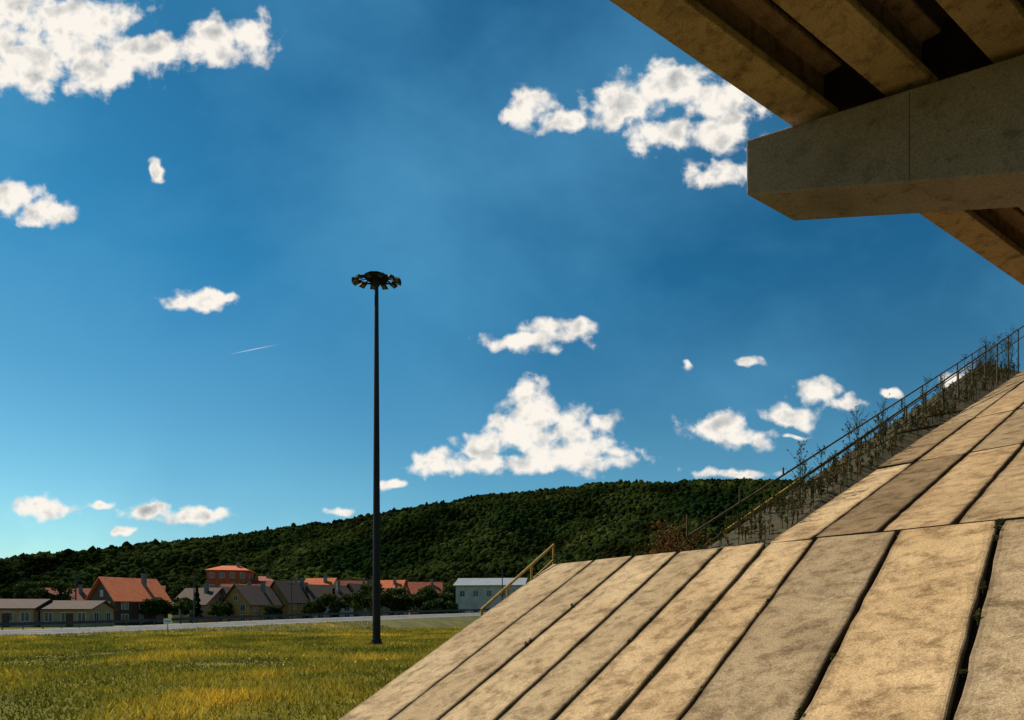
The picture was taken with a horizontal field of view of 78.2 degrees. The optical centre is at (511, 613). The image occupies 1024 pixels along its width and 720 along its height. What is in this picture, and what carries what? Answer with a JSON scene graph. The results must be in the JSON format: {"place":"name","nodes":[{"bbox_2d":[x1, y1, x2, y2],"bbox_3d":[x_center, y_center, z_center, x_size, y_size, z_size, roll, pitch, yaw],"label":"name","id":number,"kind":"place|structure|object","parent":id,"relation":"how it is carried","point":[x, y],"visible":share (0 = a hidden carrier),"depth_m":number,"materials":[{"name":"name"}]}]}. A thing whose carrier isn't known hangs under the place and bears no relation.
{"place":"outdoors","nodes":[
{"label":"outdoors","id":0,"kind":"place"},
{"bbox_2d":[0,612,485,635],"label":"road","id":1,"kind":"structure","parent":0,"point":[439,620],"depth_m":80.29,"materials":[{"name":"grey asphalt"}]},
{"bbox_2d":[0,609,489,629],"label":"guardrail","id":2,"kind":"object","parent":1,"relation":"on","point":[134,620],"visible":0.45,"depth_m":77.00,"materials":[{"name":"metal"}]},
{"bbox_2d":[228,595,277,620],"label":"window panes","id":3,"kind":"object","parent":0,"point":[236,598],"visible":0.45,"depth_m":126.77,"materials":[{"name":"grey glass"}]},
{"bbox_2d":[251,576,273,580],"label":"roof","id":4,"kind":"structure","parent":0,"point":[261,578],"depth_m":189.26,"materials":[{"name":"orange tile"}]},
{"bbox_2d":[276,593,304,618],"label":"window panes","id":5,"kind":"object","parent":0,"point":[294,607],"visible":0.25,"depth_m":135.79,"materials":[{"name":"grey glass"}]},
{"bbox_2d":[310,606,348,617],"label":"window panes","id":6,"kind":"object","parent":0,"point":[347,609],"visible":0.11,"depth_m":142.28,"materials":[{"name":"grey glass"}]},
{"bbox_2d":[0,515,725,719],"bbox_3d":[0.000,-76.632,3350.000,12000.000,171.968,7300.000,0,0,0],"label":"ground","id":7,"kind":"structure","parent":0,"point":[97,701],"depth_m":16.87,"materials":[{"name":"green plant"}]},
{"bbox_2d":[0,609,39,626],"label":"walls","id":8,"kind":"structure","parent":7,"relation":"on","point":[33,615],"depth_m":95.91,"materials":[{"name":"beige paint"}]},
{"bbox_2d":[2,613,8,626],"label":"door","id":9,"kind":"structure","parent":8,"relation":"attached to","point":[5,617],"depth_m":95.56,"materials":[{"name":"brown wood"}]},
{"bbox_2d":[4,612,38,621],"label":"window frames","id":10,"kind":"structure","parent":8,"relation":"attached to","point":[20,618],"depth_m":95.87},
{"bbox_2d":[5,612,39,620],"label":"window panes","id":11,"kind":"object","parent":10,"relation":"in","point":[24,616],"visible":0.66,"depth_m":95.96,"materials":[{"name":"grey glass"}]},
{"bbox_2d":[0,599,52,608],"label":"roof","id":12,"kind":"structure","parent":8,"relation":"on","point":[20,603],"depth_m":97.28,"materials":[{"name":"grey tile"}]},
{"bbox_2d":[12,581,39,598],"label":"deciduous tree","id":13,"kind":"object","parent":7,"relation":"on","point":[22,586],"visible":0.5,"depth_m":177.83,"materials":[{"name":"green plant"}]},
{"bbox_2d":[26,580,74,599],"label":"deciduous tree","id":14,"kind":"object","parent":7,"relation":"on","point":[62,587],"visible":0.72,"depth_m":137.18,"materials":[{"name":"green plant"}]},
{"bbox_2d":[42,584,90,599],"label":"cottage","id":15,"kind":"structure","parent":7,"relation":"on","point":[82,593],"depth_m":149.19,"materials":[{"name":"beige paint"}]},
{"bbox_2d":[69,570,81,599],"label":"utility pole","id":16,"kind":"object","parent":7,"relation":"on","point":[75,574],"visible":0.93,"depth_m":103.91,"materials":[{"name":"brown wood"}]},
{"bbox_2d":[35,572,501,586],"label":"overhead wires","id":17,"kind":"object","parent":16,"relation":"attached to","point":[246,581],"visible":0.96,"depth_m":114.61,"materials":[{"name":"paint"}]},
{"bbox_2d":[40,609,113,626],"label":"walls","id":18,"kind":"structure","parent":7,"relation":"on","point":[89,615],"depth_m":97.83,"materials":[{"name":"beige paint"}]},
{"bbox_2d":[66,613,72,626],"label":"door","id":19,"kind":"structure","parent":18,"relation":"attached to","point":[69,616],"depth_m":97.52,"materials":[{"name":"brown wood"}]},
{"bbox_2d":[35,600,118,609],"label":"roof","id":20,"kind":"structure","parent":18,"relation":"on","point":[71,605],"depth_m":98.96,"materials":[{"name":"grey tile"}]},
{"bbox_2d":[44,612,109,621],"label":"window frames","id":21,"kind":"structure","parent":18,"relation":"attached to","point":[77,615],"depth_m":97.68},
{"bbox_2d":[45,613,109,620],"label":"window panes","id":22,"kind":"object","parent":21,"relation":"in","point":[63,616],"visible":0.6,"depth_m":97.51,"materials":[{"name":"black glass"}]},
{"bbox_2d":[94,603,112,608],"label":"gable walls","id":23,"kind":"structure","parent":18,"relation":"on","point":[103,606],"depth_m":101.75,"materials":[{"name":"beige paint"}]},
{"bbox_2d":[69,580,88,587],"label":"deciduous tree","id":24,"kind":"object","parent":7,"relation":"on","point":[81,582],"visible":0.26,"depth_m":260.03,"materials":[{"name":"green plant"}]},
{"bbox_2d":[106,600,167,624],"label":"walls","id":25,"kind":"structure","parent":7,"relation":"on","point":[133,611],"depth_m":115.64,"materials":[{"name":"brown wood"}]},
{"bbox_2d":[89,581,111,599],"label":"gable walls","id":26,"kind":"structure","parent":25,"relation":"on","point":[95,595],"depth_m":116.39,"materials":[{"name":"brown wood"}]},
{"bbox_2d":[85,577,172,602],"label":"roof","id":27,"kind":"structure","parent":25,"relation":"on","point":[125,590],"depth_m":117.66,"materials":[{"name":"orange tile"}]},
{"bbox_2d":[141,573,146,585],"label":"chimney","id":28,"kind":"object","parent":27,"relation":"on","point":[144,580],"visible":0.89,"depth_m":120.69,"materials":[{"name":"grey brick"}]},
{"bbox_2d":[100,590,162,621],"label":"window frames","id":29,"kind":"structure","parent":25,"relation":"attached to","point":[127,609],"depth_m":115.15,"materials":[{"name":"white wood"}]},
{"bbox_2d":[100,590,162,619],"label":"window panes","id":30,"kind":"object","parent":29,"relation":"in","point":[124,606],"visible":0.37,"depth_m":115.04,"materials":[{"name":"grey glass"}]},
{"bbox_2d":[144,614,148,624],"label":"door","id":31,"kind":"structure","parent":25,"relation":"attached to","point":[146,617],"depth_m":117.86,"materials":[{"name":"brown wood"}]},
{"bbox_2d":[140,596,170,624],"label":"deciduous tree","id":32,"kind":"object","parent":7,"relation":"on","point":[154,607],"visible":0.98,"depth_m":116.87,"materials":[{"name":"green plant"}]},
{"bbox_2d":[158,580,174,591],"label":"deciduous tree","id":33,"kind":"object","parent":7,"relation":"on","point":[168,587],"visible":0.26,"depth_m":225.36,"materials":[{"name":"green plant"}]},
{"bbox_2d":[164,619,171,633],"bbox_3d":[-33.595,1.275,61.481,0.700,1.650,0.110,0,0,-14],"label":"road sign","id":34,"kind":"object","parent":7,"relation":"on","point":[167,621],"visible":0.95,"depth_m":61.46,"materials":[{"name":"metal"}]},
{"bbox_2d":[166,584,190,600],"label":"deciduous tree","id":35,"kind":"object","parent":7,"relation":"on","point":[176,591],"visible":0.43,"depth_m":187.69,"materials":[{"name":"green plant"}]},
{"bbox_2d":[164,597,198,623],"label":"deciduous tree","id":36,"kind":"object","parent":7,"relation":"on","point":[184,605],"visible":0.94,"depth_m":120.00,"materials":[{"name":"green plant"}]},
{"bbox_2d":[173,578,201,587],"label":"deciduous tree","id":37,"kind":"object","parent":7,"relation":"on","point":[182,581],"visible":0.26,"depth_m":243.22,"materials":[{"name":"green plant"}]},
{"bbox_2d":[189,575,199,622],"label":"utility pole","id":38,"kind":"object","parent":7,"relation":"on","point":[194,578],"visible":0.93,"depth_m":111.93,"materials":[{"name":"brown wood"}]},
{"bbox_2d":[190,585,203,622],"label":"conifer tree","id":39,"kind":"object","parent":7,"relation":"on","point":[199,611],"visible":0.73,"depth_m":131.69,"materials":[{"name":"green plant"}]},
{"bbox_2d":[171,583,223,622],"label":"cottage","id":40,"kind":"structure","parent":7,"relation":"on","point":[208,596],"depth_m":137.18,"materials":[{"name":"beige paint"}]},
{"bbox_2d":[1,632,432,670],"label":"wild flowers","id":41,"kind":"object","parent":7,"relation":"on","point":[209,655],"visible":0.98,"depth_m":26.09,"materials":[{"name":"yellow plant"}]},
{"bbox_2d":[207,600,233,621],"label":"deciduous tree","id":42,"kind":"object","parent":7,"relation":"on","point":[221,609],"visible":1,"depth_m":124.79,"materials":[{"name":"green plant"}]},
{"bbox_2d":[207,570,253,587],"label":"walls","id":43,"kind":"structure","parent":7,"relation":"on","point":[218,580],"depth_m":181.56,"materials":[{"name":"red paint"}]},
{"bbox_2d":[205,566,255,572],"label":"roof","id":44,"kind":"structure","parent":43,"relation":"on","point":[228,568],"depth_m":183.03,"materials":[{"name":"orange tile"}]},
{"bbox_2d":[209,573,252,587],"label":"window frames","id":45,"kind":"structure","parent":43,"relation":"attached to","point":[224,577],"depth_m":181.41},
{"bbox_2d":[210,573,252,587],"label":"window panes","id":46,"kind":"object","parent":45,"relation":"in","point":[221,576],"visible":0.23,"depth_m":181.38,"materials":[{"name":"grey glass"}]},
{"bbox_2d":[218,583,251,598],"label":"cottage","id":47,"kind":"structure","parent":7,"relation":"on","point":[225,591],"depth_m":138.65,"materials":[{"name":"beige paint"}]},
{"bbox_2d":[229,581,247,583],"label":"deciduous tree","id":48,"kind":"object","parent":7,"relation":"on","point":[242,582],"visible":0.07,"depth_m":174.32,"materials":[{"name":"green plant"}]},
{"bbox_2d":[221,582,260,586],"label":"cottage","id":49,"kind":"structure","parent":7,"relation":"on","point":[226,585],"depth_m":166.89,"materials":[{"name":"tile"}]},
{"bbox_2d":[222,603,280,621],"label":"walls","id":50,"kind":"structure","parent":7,"relation":"on","point":[236,609],"depth_m":126.63,"materials":[{"name":"paint"}]},
{"bbox_2d":[224,587,246,602],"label":"gable walls","id":51,"kind":"structure","parent":50,"relation":"on","point":[230,596],"depth_m":126.90,"materials":[{"name":"paint"}]},
{"bbox_2d":[226,600,257,621],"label":"window frames","id":52,"kind":"structure","parent":50,"relation":"attached to","point":[243,611],"depth_m":126.91,"materials":[{"name":"white wood"}]},
{"bbox_2d":[219,584,284,605],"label":"roof","id":53,"kind":"structure","parent":50,"relation":"on","point":[253,595],"depth_m":129.31,"materials":[{"name":"grey tile"}]},
{"bbox_2d":[260,581,265,591],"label":"chimney","id":54,"kind":"object","parent":53,"relation":"on","point":[263,586],"visible":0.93,"depth_m":132.20,"materials":[{"name":"grey paint"}]},
{"bbox_2d":[262,604,283,619],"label":"deciduous tree","id":55,"kind":"object","parent":7,"relation":"on","point":[269,609],"visible":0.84,"depth_m":123.21,"materials":[{"name":"green plant"}]},
{"bbox_2d":[266,578,298,585],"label":"cottage","id":56,"kind":"structure","parent":7,"relation":"on","point":[268,583],"depth_m":173.79,"materials":[{"name":"tile"}]},
{"bbox_2d":[286,577,295,618],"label":"utility pole","id":57,"kind":"object","parent":7,"relation":"on","point":[291,580],"visible":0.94,"depth_m":119.90,"materials":[{"name":"brown wood"}]},
{"bbox_2d":[281,601,309,618],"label":"walls","id":58,"kind":"structure","parent":7,"relation":"on","point":[287,609],"depth_m":134.96,"materials":[{"name":"paint"}]},
{"bbox_2d":[271,584,286,600],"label":"gable walls","id":59,"kind":"structure","parent":58,"relation":"on","point":[275,588],"depth_m":135.60,"materials":[{"name":"paint"}]},
{"bbox_2d":[270,580,309,603],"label":"roof","id":60,"kind":"structure","parent":58,"relation":"on","point":[300,595],"depth_m":137.28,"materials":[{"name":"grey tile"}]},
{"bbox_2d":[299,578,304,588],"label":"chimney","id":61,"kind":"object","parent":60,"relation":"on","point":[301,580],"visible":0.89,"depth_m":140.99,"materials":[{"name":"grey paint"}]},
{"bbox_2d":[301,600,317,617],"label":"deciduous tree","id":62,"kind":"object","parent":7,"relation":"on","point":[309,607],"visible":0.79,"depth_m":127.08,"materials":[{"name":"green plant"}]},
{"bbox_2d":[304,574,337,584],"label":"cottage","id":63,"kind":"structure","parent":7,"relation":"on","point":[324,580],"depth_m":170.70,"materials":[{"name":"orange tile"}]},
{"bbox_2d":[312,593,348,617],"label":"deciduous tree","id":64,"kind":"object","parent":7,"relation":"on","point":[330,601],"visible":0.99,"depth_m":118.73,"materials":[{"name":"green plant"}]},
{"bbox_2d":[313,606,352,617],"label":"walls","id":65,"kind":"structure","parent":7,"relation":"on","point":[327,610],"depth_m":141.53,"materials":[{"name":"white paint"}]},
{"bbox_2d":[305,584,351,605],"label":"roof","id":66,"kind":"structure","parent":65,"relation":"on","point":[315,591],"depth_m":142.28,"materials":[{"name":"grey tile"}]},
{"bbox_2d":[336,581,340,591],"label":"chimney","id":67,"kind":"object","parent":66,"relation":"on","point":[338,586],"visible":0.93,"depth_m":143.76,"materials":[{"name":"grey paint"}]},
{"bbox_2d":[327,588,339,617],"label":"conifer tree","id":68,"kind":"object","parent":7,"relation":"on","point":[333,592],"visible":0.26,"depth_m":135.81,"materials":[{"name":"green plant"}]},
{"bbox_2d":[338,577,372,584],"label":"cottage","id":69,"kind":"structure","parent":7,"relation":"on","point":[342,582],"depth_m":177.10,"materials":[{"name":"tile"}]},
{"bbox_2d":[341,587,370,616],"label":"deciduous tree","id":70,"kind":"object","parent":7,"relation":"on","point":[346,597],"visible":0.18,"depth_m":123.74,"materials":[{"name":"green plant"}]},
{"bbox_2d":[353,606,382,616],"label":"walls","id":71,"kind":"structure","parent":7,"relation":"on","point":[366,610],"depth_m":145.94,"materials":[{"name":"beige paint"}]},
{"bbox_2d":[346,583,361,592],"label":"roof","id":72,"kind":"structure","parent":71,"relation":"on","point":[354,587],"depth_m":146.68,"materials":[{"name":"grey tile"}]},
{"bbox_2d":[349,582,387,615],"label":"deciduous tree","id":73,"kind":"object","parent":7,"relation":"on","point":[361,599],"visible":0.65,"depth_m":116.71,"materials":[{"name":"green plant"}]},
{"bbox_2d":[352,271,400,644],"bbox_3d":[-8.600,-9.705,40.000,3.157,23.610,1.844,0,0,0],"label":"mast street lamp","id":74,"kind":"object","parent":7,"relation":"on","point":[376,279],"visible":0.97,"depth_m":39.84,"materials":[{"name":"metal"}]},
{"bbox_2d":[382,584,407,615],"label":"cottage","id":75,"kind":"structure","parent":7,"relation":"on","point":[385,608],"depth_m":152.72,"materials":[{"name":"orange tile"}]},
{"bbox_2d":[380,577,410,614],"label":"cottage","id":76,"kind":"structure","parent":7,"relation":"on","point":[391,583],"depth_m":174.76,"materials":[{"name":"orange tile"}]},
{"bbox_2d":[380,587,414,614],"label":"deciduous tree","id":77,"kind":"object","parent":7,"relation":"on","point":[392,596],"visible":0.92,"depth_m":121.90,"materials":[{"name":"green plant"}]},
{"bbox_2d":[386,596,411,610],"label":"deciduous tree","id":78,"kind":"object","parent":7,"relation":"on","point":[388,606],"visible":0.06,"depth_m":145.95,"materials":[{"name":"green plant"}]},
{"bbox_2d":[0,477,798,598],"bbox_3d":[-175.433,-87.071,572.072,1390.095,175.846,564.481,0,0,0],"label":"forest","id":79,"kind":"object","parent":7,"relation":"on","point":[489,535],"visible":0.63,"depth_m":561.73,"materials":[{"name":"green plant"}]},
{"bbox_2d":[410,585,439,608],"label":"deciduous tree","id":80,"kind":"object","parent":7,"relation":"on","point":[426,593],"visible":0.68,"depth_m":128.14,"materials":[{"name":"green plant"}]},
{"bbox_2d":[408,579,442,614],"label":"cottage","id":81,"kind":"structure","parent":7,"relation":"on","point":[437,586],"depth_m":183.19,"materials":[{"name":"tile"}]},
{"bbox_2d":[419,598,442,614],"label":"deciduous tree","id":82,"kind":"object","parent":7,"relation":"on","point":[434,604],"visible":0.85,"depth_m":124.29,"materials":[{"name":"green plant"}]},
{"bbox_2d":[436,591,452,603],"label":"deciduous tree","id":83,"kind":"object","parent":7,"relation":"on","point":[445,596],"visible":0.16,"depth_m":133.11,"materials":[{"name":"green plant"}]},
{"bbox_2d":[438,584,455,602],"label":"deciduous tree","id":84,"kind":"object","parent":7,"relation":"on","point":[450,588],"visible":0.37,"depth_m":170.03,"materials":[{"name":"green plant"}]},
{"bbox_2d":[438,600,460,613],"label":"deciduous tree","id":85,"kind":"object","parent":7,"relation":"on","point":[449,606],"visible":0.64,"depth_m":126.11,"materials":[{"name":"green plant"}]},
{"bbox_2d":[453,578,527,612],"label":"commercial hall","id":86,"kind":"structure","parent":7,"relation":"on","point":[475,593],"depth_m":144.44,"materials":[{"name":"white paint"}]},
{"bbox_2d":[460,591,514,612],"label":"window panes","id":87,"kind":"structure","parent":86,"relation":"in","point":[475,593],"depth_m":144.33,"materials":[{"name":"grey glass"}]},
{"bbox_2d":[460,590,515,612],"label":"window frames","id":88,"kind":"structure","parent":86,"relation":"in","point":[460,590],"depth_m":144.26,"materials":[{"name":"white wood"}]},
{"bbox_2d":[498,570,506,599],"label":"utility pole","id":89,"kind":"object","parent":7,"relation":"on","point":[502,573],"visible":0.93,"depth_m":129.92,"materials":[{"name":"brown wood"}]},
{"bbox_2d":[610,0,1023,284],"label":"bridge","id":90,"kind":"structure","parent":7,"relation":"on","point":[887,107],"depth_m":14.42,"materials":[{"name":"concrete"}]},
{"bbox_2d":[706,362,1023,719],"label":"embankment","id":91,"kind":"structure","parent":7,"relation":"on","point":[908,439],"depth_m":14.94,"materials":[{"name":"soil"}]},
{"bbox_2d":[480,544,554,615],"bbox_3d":[0.200,-0.355,16.000,0.068,3.087,2.768,0,0,43],"label":"stair handrail","id":92,"kind":"object","parent":91,"relation":"on","point":[530,566],"visible":0.46,"depth_m":16.25,"materials":[{"name":"metal"}]},
{"bbox_2d":[630,510,704,554],"bbox_3d":[4.392,-1.850,16.968,2.116,1.921,2.101,0,0,-43],"label":"shrub","id":93,"kind":"object","parent":91,"relation":"on","point":[669,545],"visible":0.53,"depth_m":16.93,"materials":[{"name":"brown plant"}]},
{"bbox_2d":[339,370,1023,719],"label":"slope paving","id":94,"kind":"structure","parent":91,"relation":"on","point":[900,654],"depth_m":9.26,"materials":[{"name":"concrete"}]},
{"bbox_2d":[697,534,714,549],"bbox_3d":[5.021,-1.516,15.935,1.038,1.052,1.093,0,0,-33],"label":"shrub","id":95,"kind":"object","parent":91,"relation":"on","point":[701,546],"visible":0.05,"depth_m":15.94,"materials":[{"name":"brown plant"}]},
{"bbox_2d":[446,326,1022,719],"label":"weeds","id":96,"kind":"object","parent":91,"relation":"on","point":[830,478],"visible":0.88,"depth_m":16.34,"materials":[{"name":"brown plant"}]},
{"bbox_2d":[724,478,801,534],"bbox_3d":[6.093,-2.582,15.131,3.572,1.873,0.070,0,0,-40],"label":"stair handrail","id":97,"kind":"object","parent":91,"relation":"on","point":[757,508],"visible":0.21,"depth_m":14.95,"materials":[{"name":"metal"}]},
{"bbox_2d":[748,491,790,515],"bbox_3d":[6.370,-2.377,14.971,1.341,0.978,1.006,0,0,36],"label":"shrub","id":98,"kind":"object","parent":91,"relation":"on","point":[758,511],"visible":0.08,"depth_m":14.95,"materials":[{"name":"green plant"}]},
{"bbox_2d":[685,345,985,545],"bbox_3d":[14.350,-7.809,23.900,26.761,12.235,0.059,0,0,-41],"label":"stair handrail","id":99,"kind":"object","parent":91,"relation":"on","point":[746,498],"visible":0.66,"depth_m":19.99,"materials":[{"name":"metal"}]},
{"bbox_2d":[801,325,1023,484],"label":"stair handrail","id":100,"kind":"object","parent":91,"relation":"on","point":[916,399],"visible":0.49,"depth_m":24.41,"materials":[{"name":"grey metal"}]},
{"bbox_2d":[0,0,1023,558],"label":"sky","id":101,"kind":"structure","parent":0,"point":[194,194],"materials":[{"name":"blue"}]}
]}

